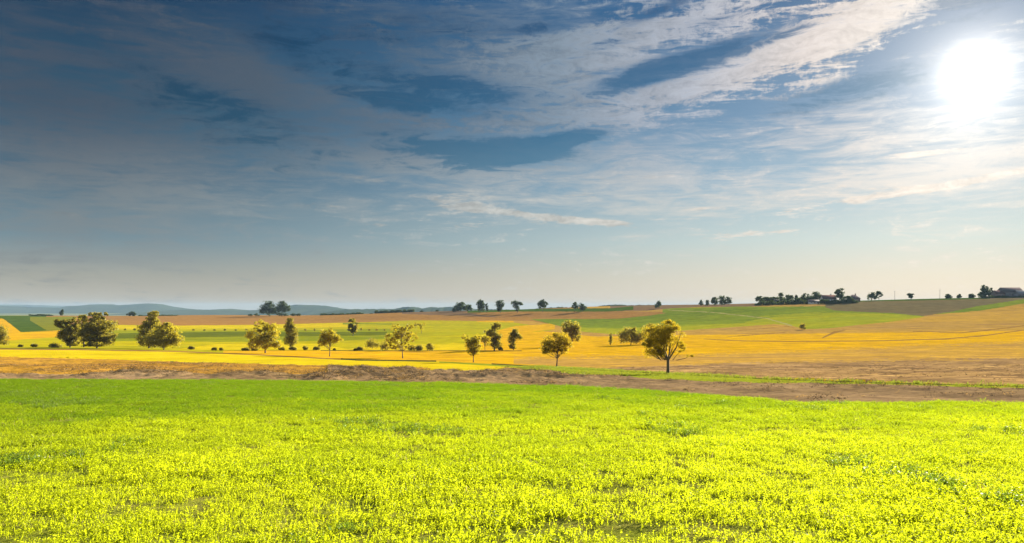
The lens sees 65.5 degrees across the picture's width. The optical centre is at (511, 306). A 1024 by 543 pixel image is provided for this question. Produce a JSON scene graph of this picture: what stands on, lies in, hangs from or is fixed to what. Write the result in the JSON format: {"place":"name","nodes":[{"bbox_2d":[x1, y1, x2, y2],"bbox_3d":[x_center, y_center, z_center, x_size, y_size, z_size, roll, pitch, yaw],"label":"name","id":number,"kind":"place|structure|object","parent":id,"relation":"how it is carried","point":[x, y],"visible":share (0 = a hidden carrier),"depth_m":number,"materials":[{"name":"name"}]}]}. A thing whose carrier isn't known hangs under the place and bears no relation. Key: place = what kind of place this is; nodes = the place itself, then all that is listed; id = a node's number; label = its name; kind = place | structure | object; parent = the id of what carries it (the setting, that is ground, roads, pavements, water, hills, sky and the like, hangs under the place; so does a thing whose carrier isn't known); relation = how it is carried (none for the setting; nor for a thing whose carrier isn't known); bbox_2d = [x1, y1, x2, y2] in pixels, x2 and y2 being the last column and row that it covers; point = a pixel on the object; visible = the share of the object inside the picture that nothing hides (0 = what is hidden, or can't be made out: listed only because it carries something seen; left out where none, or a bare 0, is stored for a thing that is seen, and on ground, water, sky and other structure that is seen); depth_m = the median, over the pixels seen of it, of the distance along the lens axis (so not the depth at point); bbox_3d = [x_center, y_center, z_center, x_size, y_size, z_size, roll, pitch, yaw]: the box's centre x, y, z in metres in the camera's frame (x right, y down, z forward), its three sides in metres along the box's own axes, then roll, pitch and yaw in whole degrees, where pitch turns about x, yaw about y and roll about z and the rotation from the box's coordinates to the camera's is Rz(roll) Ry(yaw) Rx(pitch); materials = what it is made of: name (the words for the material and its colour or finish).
{"place":"outdoors","nodes":[
{"label":"outdoors","id":0,"kind":"place"},
{"bbox_2d":[0,305,64,307],"bbox_3d":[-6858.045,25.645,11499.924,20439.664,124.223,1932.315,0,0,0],"label":"hills","id":1,"kind":"structure","parent":0,"point":[35,306],"depth_m":11373.27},
{"bbox_2d":[0,317,81,336],"bbox_3d":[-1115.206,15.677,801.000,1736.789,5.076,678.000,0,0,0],"label":"field","id":2,"kind":"structure","parent":0,"point":[46,323],"depth_m":899.66,"materials":[{"name":"plant"}]},
{"bbox_2d":[0,303,197,313],"bbox_3d":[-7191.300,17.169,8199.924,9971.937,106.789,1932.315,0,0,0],"label":"hills","id":3,"kind":"structure","parent":0,"point":[115,309],"depth_m":7804.57,"materials":[{"name":"blue"}]},
{"bbox_2d":[0,313,268,364],"bbox_3d":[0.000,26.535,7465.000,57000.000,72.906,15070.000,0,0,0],"label":"field","id":4,"kind":"structure","parent":0,"point":[64,315],"depth_m":6337.97,"materials":[{"name":"beige plant"}]},
{"bbox_2d":[0,356,429,373],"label":"straw field","id":5,"kind":"structure","parent":0,"point":[50,362],"depth_m":104.77,"materials":[{"name":"plant"}]},
{"bbox_2d":[109,305,344,314],"bbox_3d":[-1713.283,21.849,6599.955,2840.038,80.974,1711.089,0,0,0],"label":"hills","id":6,"kind":"structure","parent":0,"point":[306,309],"depth_m":6205.00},
{"bbox_2d":[110,332,386,338],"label":"field","id":7,"kind":"structure","parent":0,"point":[191,334],"depth_m":530.05,"materials":[{"name":"yellow plant"}]},
{"bbox_2d":[107,328,398,341],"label":"hay meadow","id":8,"kind":"structure","parent":0,"point":[239,339],"depth_m":461.82,"materials":[{"name":"yellow plant"}]},
{"bbox_2d":[347,318,358,333],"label":"tree","id":9,"kind":"object","parent":8,"relation":"on","point":[353,330],"visible":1,"depth_m":490.49,"materials":[{"name":"green plant"}]},
{"bbox_2d":[0,322,513,370],"bbox_3d":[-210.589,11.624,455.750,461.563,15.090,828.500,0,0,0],"label":"yellow field","id":10,"kind":"structure","parent":0,"point":[188,357],"depth_m":180.10,"materials":[{"name":"yellow plant"}]},
{"bbox_2d":[282,318,298,346],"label":"tree","id":11,"kind":"object","parent":10,"relation":"on","point":[290,330],"visible":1,"depth_m":287.39,"materials":[{"name":"green plant"}]},
{"bbox_2d":[365,338,379,348],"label":"bush","id":12,"kind":"object","parent":10,"relation":"on","point":[372,343],"visible":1,"depth_m":298.38,"materials":[{"name":"green plant"}]},
{"bbox_2d":[0,315,550,352],"bbox_3d":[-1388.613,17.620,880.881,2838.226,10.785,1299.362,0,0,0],"label":"meadow","id":13,"kind":"structure","parent":0,"point":[440,332],"depth_m":447.15,"materials":[{"name":"yellow plant"}]},
{"bbox_2d":[0,324,10,344],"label":"tree","id":14,"kind":"object","parent":13,"relation":"on","point":[3,334],"visible":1,"depth_m":292.81,"materials":[{"name":"green plant"}]},
{"bbox_2d":[48,342,61,347],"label":"bush","id":15,"kind":"object","parent":13,"relation":"on","point":[55,345],"visible":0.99,"depth_m":278.54,"materials":[{"name":"green plant"}]},
{"bbox_2d":[54,317,81,346],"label":"tree","id":16,"kind":"object","parent":13,"relation":"on","point":[66,331],"visible":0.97,"depth_m":285.57,"materials":[{"name":"green plant"}]},
{"bbox_2d":[77,314,86,343],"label":"tree","id":17,"kind":"object","parent":13,"relation":"on","point":[79,316],"visible":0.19,"depth_m":293.88,"materials":[{"name":"green plant"}]},
{"bbox_2d":[75,312,118,347],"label":"tree","id":18,"kind":"object","parent":13,"relation":"on","point":[91,334],"visible":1,"depth_m":278.69,"materials":[{"name":"green plant"}]},
{"bbox_2d":[134,310,160,347],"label":"tree","id":19,"kind":"object","parent":13,"relation":"on","point":[147,324],"visible":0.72,"depth_m":287.62,"materials":[{"name":"green plant"}]},
{"bbox_2d":[141,322,184,349],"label":"tree","id":20,"kind":"object","parent":13,"relation":"on","point":[167,334],"visible":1,"depth_m":269.31,"materials":[{"name":"green plant"}]},
{"bbox_2d":[46,307,663,325],"bbox_3d":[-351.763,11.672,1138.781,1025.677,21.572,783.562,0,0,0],"label":"ridge field","id":21,"kind":"structure","parent":0,"point":[182,320],"depth_m":959.67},
{"bbox_2d":[126,311,135,315],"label":"tree","id":22,"kind":"object","parent":21,"relation":"on","point":[132,313],"visible":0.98,"depth_m":1168.47,"materials":[{"name":"green plant"}]},
{"bbox_2d":[257,301,275,315],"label":"tree","id":23,"kind":"object","parent":21,"relation":"on","point":[268,307],"visible":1,"depth_m":1127.52,"materials":[{"name":"green plant"}]},
{"bbox_2d":[272,301,290,315],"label":"tree","id":24,"kind":"object","parent":21,"relation":"on","point":[282,305],"visible":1,"depth_m":1128.64,"materials":[{"name":"green plant"}]},
{"bbox_2d":[320,312,362,314],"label":"hedge","id":25,"kind":"object","parent":21,"relation":"on","point":[341,313],"visible":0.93,"depth_m":1167.01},
{"bbox_2d":[374,309,414,313],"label":"hedge","id":26,"kind":"object","parent":21,"relation":"on","point":[391,311],"visible":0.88,"depth_m":1162.10,"materials":[{"name":"green plant"}]},
{"bbox_2d":[476,299,485,311],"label":"tree","id":27,"kind":"object","parent":21,"relation":"on","point":[480,303],"visible":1,"depth_m":1058.10,"materials":[{"name":"green plant"}]},
{"bbox_2d":[495,300,504,310],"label":"tree","id":28,"kind":"object","parent":21,"relation":"on","point":[499,305],"visible":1,"depth_m":1038.43,"materials":[{"name":"green plant"}]},
{"bbox_2d":[511,300,522,312],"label":"tree","id":29,"kind":"object","parent":21,"relation":"on","point":[515,303],"visible":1,"depth_m":1038.16,"materials":[{"name":"green plant"}]},
{"bbox_2d":[537,299,547,307],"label":"tree","id":30,"kind":"object","parent":21,"relation":"on","point":[541,303],"visible":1,"depth_m":1038.68,"materials":[{"name":"green plant"}]},
{"bbox_2d":[571,302,578,309],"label":"tree","id":31,"kind":"object","parent":21,"relation":"on","point":[575,305],"visible":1,"depth_m":1009.38,"materials":[{"name":"green plant"}]},
{"bbox_2d":[311,307,515,314],"bbox_3d":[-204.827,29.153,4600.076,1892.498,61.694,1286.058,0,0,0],"label":"hills","id":32,"kind":"structure","parent":0,"point":[417,309],"depth_m":4462.70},
{"bbox_2d":[0,298,989,331],"bbox_3d":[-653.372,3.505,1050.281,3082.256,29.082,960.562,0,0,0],"label":"root crop field","id":33,"kind":"structure","parent":0,"point":[22,323],"depth_m":999.24,"materials":[{"name":"green plant"}]},
{"bbox_2d":[28,314,53,315],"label":"hedge","id":34,"kind":"object","parent":33,"relation":"on","point":[40,315],"visible":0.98,"depth_m":1162.45,"materials":[{"name":"green plant"}]},
{"bbox_2d":[466,304,472,310],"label":"tree","id":35,"kind":"object","parent":33,"relation":"on","point":[469,307],"visible":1,"depth_m":1108.90,"materials":[{"name":"green plant"}]},
{"bbox_2d":[578,303,587,310],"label":"tree","id":36,"kind":"object","parent":33,"relation":"on","point":[583,307],"visible":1,"depth_m":1008.78,"materials":[{"name":"green plant"}]},
{"bbox_2d":[867,292,877,300],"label":"tree","id":37,"kind":"object","parent":33,"relation":"on","point":[872,295],"visible":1,"depth_m":898.39,"materials":[{"name":"green plant"}]},
{"bbox_2d":[876,291,882,298],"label":"tree","id":38,"kind":"object","parent":33,"relation":"on","point":[879,293],"visible":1,"depth_m":899.39,"materials":[{"name":"green plant"}]},
{"bbox_2d":[907,293,914,298],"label":"tree","id":39,"kind":"object","parent":33,"relation":"on","point":[909,295],"visible":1,"depth_m":899.11,"materials":[{"name":"green plant"}]},
{"bbox_2d":[977,291,987,295],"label":"tree","id":40,"kind":"object","parent":33,"relation":"on","point":[982,293],"visible":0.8,"depth_m":868.44,"materials":[{"name":"green plant"}]},
{"bbox_2d":[980,285,990,294],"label":"tree","id":41,"kind":"object","parent":33,"relation":"on","point":[983,288],"visible":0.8,"depth_m":878.30,"materials":[{"name":"green plant"}]},
{"bbox_2d":[0,380,1023,542],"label":"crop field soil","id":42,"kind":"structure","parent":0,"point":[634,529],"depth_m":9.28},
{"bbox_2d":[0,377,1023,542],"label":"crop plants","id":43,"kind":"object","parent":42,"relation":"on","point":[960,501],"visible":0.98,"depth_m":12.46,"materials":[{"name":"plant"}]},
{"bbox_2d":[0,365,1023,402],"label":"dirt strip","id":44,"kind":"object","parent":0,"point":[880,392],"visible":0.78,"depth_m":44.66,"materials":[{"name":"brown soil"}]},
{"bbox_2d":[0,360,1023,400],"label":"straw litter","id":45,"kind":"object","parent":44,"relation":"on","point":[97,368],"visible":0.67,"depth_m":65.12,"materials":[{"name":"plant"}]},
{"bbox_2d":[0,319,1023,382],"bbox_3d":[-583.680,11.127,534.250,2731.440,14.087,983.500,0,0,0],"label":"grain field","id":46,"kind":"structure","parent":0,"point":[528,344],"depth_m":297.06,"materials":[{"name":"yellow plant"}]},
{"bbox_2d":[244,319,282,352],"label":"tree","id":47,"kind":"object","parent":46,"relation":"on","point":[265,339],"visible":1,"depth_m":235.53,"materials":[{"name":"green plant"}]},
{"bbox_2d":[317,327,343,355],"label":"tree","id":48,"kind":"object","parent":46,"relation":"on","point":[328,337],"visible":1,"depth_m":208.18,"materials":[{"name":"green plant"}]},
{"bbox_2d":[380,341,389,350],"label":"bush","id":49,"kind":"object","parent":46,"relation":"on","point":[382,344],"visible":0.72,"depth_m":274.12,"materials":[{"name":"green plant"}]},
{"bbox_2d":[384,323,418,357],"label":"tree","id":50,"kind":"object","parent":46,"relation":"on","point":[400,333],"visible":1,"depth_m":206.54,"materials":[{"name":"green plant"}]},
{"bbox_2d":[460,334,483,361],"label":"tree","id":51,"kind":"object","parent":46,"relation":"on","point":[473,342],"visible":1,"depth_m":182.10,"materials":[{"name":"green plant"}]},
{"bbox_2d":[480,334,490,346],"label":"tree","id":52,"kind":"object","parent":46,"relation":"on","point":[485,339],"visible":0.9,"depth_m":288.50,"materials":[{"name":"green plant"}]},
{"bbox_2d":[483,321,502,349],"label":"tree","id":53,"kind":"object","parent":46,"relation":"on","point":[495,340],"visible":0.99,"depth_m":283.86,"materials":[{"name":"green plant"}]},
{"bbox_2d":[508,328,522,349],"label":"tree","id":54,"kind":"object","parent":46,"relation":"on","point":[513,335],"visible":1,"depth_m":287.88,"materials":[{"name":"green plant"}]},
{"bbox_2d":[560,320,581,341],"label":"tree","id":55,"kind":"object","parent":46,"relation":"on","point":[570,328],"visible":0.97,"depth_m":334.87,"materials":[{"name":"green plant"}]},
{"bbox_2d":[608,333,613,344],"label":"sapling","id":56,"kind":"object","parent":46,"relation":"on","point":[610,341],"visible":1,"depth_m":340.49,"materials":[{"name":"green plant"}]},
{"bbox_2d":[615,326,643,344],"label":"tree","id":57,"kind":"object","parent":46,"relation":"on","point":[623,336],"visible":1,"depth_m":337.09,"materials":[{"name":"green plant"}]},
{"bbox_2d":[639,323,653,341],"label":"tree","id":58,"kind":"object","parent":46,"relation":"on","point":[650,324],"visible":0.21,"depth_m":340.91,"materials":[{"name":"green plant"}]},
{"bbox_2d":[0,325,1023,359],"bbox_3d":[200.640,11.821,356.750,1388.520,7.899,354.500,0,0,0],"label":"field","id":59,"kind":"structure","parent":0,"point":[833,332],"depth_m":322.03,"materials":[{"name":"yellow plant"}]},
{"bbox_2d":[0,0,1023,309],"label":"sky","id":60,"kind":"structure","parent":0,"point":[189,154],"materials":[{"name":"blue"}]},
{"bbox_2d":[402,303,755,317],"bbox_3d":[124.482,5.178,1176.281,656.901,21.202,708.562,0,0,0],"label":"fallow field","id":61,"kind":"structure","parent":0,"point":[635,308],"depth_m":1019.05,"materials":[{"name":"brown soil"}]},
{"bbox_2d":[452,302,467,310],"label":"tree","id":62,"kind":"object","parent":61,"relation":"on","point":[459,306],"visible":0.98,"depth_m":1117.23,"materials":[{"name":"green plant"}]},
{"bbox_2d":[654,300,661,307],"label":"tree","id":63,"kind":"object","parent":61,"relation":"on","point":[658,304],"visible":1,"depth_m":958.96,"materials":[{"name":"green plant"}]},
{"bbox_2d":[711,297,718,304],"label":"tree","id":64,"kind":"object","parent":61,"relation":"on","point":[714,300],"visible":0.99,"depth_m":959.01,"materials":[{"name":"green plant"}]},
{"bbox_2d":[718,295,726,304],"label":"tree","id":65,"kind":"object","parent":61,"relation":"on","point":[722,300],"visible":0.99,"depth_m":958.49,"materials":[{"name":"green plant"}]},
{"bbox_2d":[725,297,731,303],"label":"tree","id":66,"kind":"object","parent":61,"relation":"on","point":[728,301],"visible":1,"depth_m":959.16,"materials":[{"name":"green plant"}]},
{"bbox_2d":[537,304,631,308],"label":"hills","id":67,"kind":"structure","parent":0,"point":[602,305],"depth_m":2280.40,"materials":[{"name":"green plant"}]},
{"bbox_2d":[321,350,1022,386],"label":"field","id":68,"kind":"structure","parent":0,"point":[583,369],"depth_m":181.86,"materials":[{"name":"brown plant"}]},
{"bbox_2d":[415,344,423,350],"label":"bush","id":69,"kind":"object","parent":68,"relation":"on","point":[419,347],"visible":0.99,"depth_m":275.82,"materials":[{"name":"green plant"}]},
{"bbox_2d":[425,342,434,350],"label":"bush","id":70,"kind":"object","parent":68,"relation":"on","point":[429,346],"visible":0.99,"depth_m":276.27,"materials":[{"name":"green plant"}]},
{"bbox_2d":[539,332,573,365],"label":"tree","id":71,"kind":"object","parent":68,"relation":"on","point":[561,343],"visible":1,"depth_m":132.72,"materials":[{"name":"green plant"}]},
{"bbox_2d":[641,319,693,373],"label":"tree","id":72,"kind":"object","parent":68,"relation":"on","point":[659,345],"visible":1,"depth_m":71.88,"materials":[{"name":"green plant"}]},
{"bbox_2d":[343,299,1023,327],"bbox_3d":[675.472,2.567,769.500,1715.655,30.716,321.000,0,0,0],"label":"pasture","id":73,"kind":"structure","parent":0,"point":[687,316],"depth_m":737.52,"materials":[{"name":"green plant"}]},
{"bbox_2d":[439,361,1023,387],"bbox_3d":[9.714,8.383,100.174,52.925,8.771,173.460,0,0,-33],"label":"grass verge","id":74,"kind":"object","parent":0,"point":[691,377],"depth_m":56.55,"materials":[{"name":"green plant"}]},
{"bbox_2d":[672,310,791,325],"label":"path","id":75,"kind":"structure","parent":0,"point":[739,315],"depth_m":713.51,"materials":[{"name":"brown soil"}]},
{"bbox_2d":[580,311,923,333],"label":"lime pasture","id":76,"kind":"structure","parent":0,"point":[814,320],"depth_m":598.41,"materials":[{"name":"plant"}]},
{"bbox_2d":[514,338,1023,368],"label":"golden field","id":77,"kind":"structure","parent":0,"point":[983,350],"depth_m":194.05,"materials":[{"name":"yellow plant"}]},
{"bbox_2d":[514,303,1023,336],"bbox_3d":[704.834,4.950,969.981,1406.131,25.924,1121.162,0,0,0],"label":"pale stubble field","id":78,"kind":"structure","parent":0,"point":[1005,317],"depth_m":507.99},
{"bbox_2d":[758,297,769,303],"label":"tree","id":79,"kind":"object","parent":78,"relation":"on","point":[766,299],"visible":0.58,"depth_m":869.15,"materials":[{"name":"green plant"}]},
{"bbox_2d":[769,296,779,301],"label":"tree","id":80,"kind":"object","parent":78,"relation":"on","point":[773,298],"visible":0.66,"depth_m":868.43,"materials":[{"name":"green plant"}]},
{"bbox_2d":[778,292,783,300],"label":"tree","id":81,"kind":"object","parent":78,"relation":"on","point":[780,295],"visible":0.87,"depth_m":889.24,"materials":[{"name":"green plant"}]},
{"bbox_2d":[782,294,794,301],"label":"tree","id":82,"kind":"object","parent":78,"relation":"on","point":[790,297],"visible":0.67,"depth_m":868.15,"materials":[{"name":"green plant"}]},
{"bbox_2d":[754,299,826,305],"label":"hedge","id":83,"kind":"object","parent":78,"relation":"on","point":[772,302],"visible":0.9,"depth_m":842.83,"materials":[{"name":"green plant"}]},
{"bbox_2d":[799,323,805,329],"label":"tree","id":84,"kind":"object","parent":78,"relation":"on","point":[802,325],"visible":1,"depth_m":484.02,"materials":[{"name":"green plant"}]},
{"bbox_2d":[799,293,812,302],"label":"tree","id":85,"kind":"object","parent":78,"relation":"on","point":[803,296],"visible":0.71,"depth_m":878.92,"materials":[{"name":"green plant"}]},
{"bbox_2d":[807,300,819,303],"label":"farmhouse","id":86,"kind":"object","parent":78,"relation":"on","point":[813,301],"visible":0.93,"depth_m":838.63,"materials":[{"name":"tile"}]},
{"bbox_2d":[810,291,821,299],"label":"tree","id":87,"kind":"object","parent":78,"relation":"on","point":[816,296],"visible":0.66,"depth_m":878.21,"materials":[{"name":"green plant"}]},
{"bbox_2d":[824,299,858,303],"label":"hedge","id":88,"kind":"object","parent":78,"relation":"on","point":[845,301],"visible":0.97,"depth_m":827.38,"materials":[{"name":"green plant"}]},
{"bbox_2d":[603,356,1023,384],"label":"stubble field","id":89,"kind":"structure","parent":0,"point":[952,373],"depth_m":89.02,"materials":[{"name":"beige plant"}]},
{"bbox_2d":[825,298,1023,315],"bbox_3d":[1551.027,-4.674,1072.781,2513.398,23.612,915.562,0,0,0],"label":"ploughed field","id":90,"kind":"structure","parent":0,"point":[923,307],"depth_m":757.07,"materials":[{"name":"brown soil"}]},
{"bbox_2d":[820,294,836,300],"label":"farmhouse","id":91,"kind":"object","parent":90,"relation":"on","point":[830,297],"visible":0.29,"depth_m":858.93,"materials":[{"name":"tile"}]},
{"bbox_2d":[831,299,840,303],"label":"tree","id":92,"kind":"object","parent":90,"relation":"on","point":[834,301],"visible":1,"depth_m":824.51,"materials":[{"name":"green plant"}]},
{"bbox_2d":[834,288,844,299],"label":"tree","id":93,"kind":"object","parent":90,"relation":"on","point":[837,292],"visible":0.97,"depth_m":858.14,"materials":[{"name":"green plant"}]},
{"bbox_2d":[840,296,853,302],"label":"tree","id":94,"kind":"object","parent":90,"relation":"on","point":[848,297],"visible":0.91,"depth_m":833.07,"materials":[{"name":"green plant"}]},
{"bbox_2d":[851,294,859,301],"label":"farmhouse","id":95,"kind":"object","parent":90,"relation":"on","point":[855,297],"visible":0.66,"depth_m":857.72,"materials":[{"name":"brick"}]},
{"bbox_2d":[990,290,1005,295],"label":"barn","id":96,"kind":"structure","parent":90,"relation":"on","point":[997,293],"depth_m":864.60,"materials":[{"name":"brick"}]},
{"bbox_2d":[978,295,1023,297],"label":"hedge","id":97,"kind":"object","parent":90,"relation":"on","point":[989,296],"visible":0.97,"depth_m":847.95,"materials":[{"name":"green plant"}]},
{"bbox_2d":[998,287,1021,296],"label":"barn","id":98,"kind":"structure","parent":90,"relation":"on","point":[1009,291],"depth_m":868.27,"materials":[{"name":"tile"}]},
{"bbox_2d":[1013,290,1023,295],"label":"shed","id":99,"kind":"structure","parent":90,"relation":"on","point":[1018,293],"depth_m":856.47,"materials":[{"name":"paint"}]}
]}

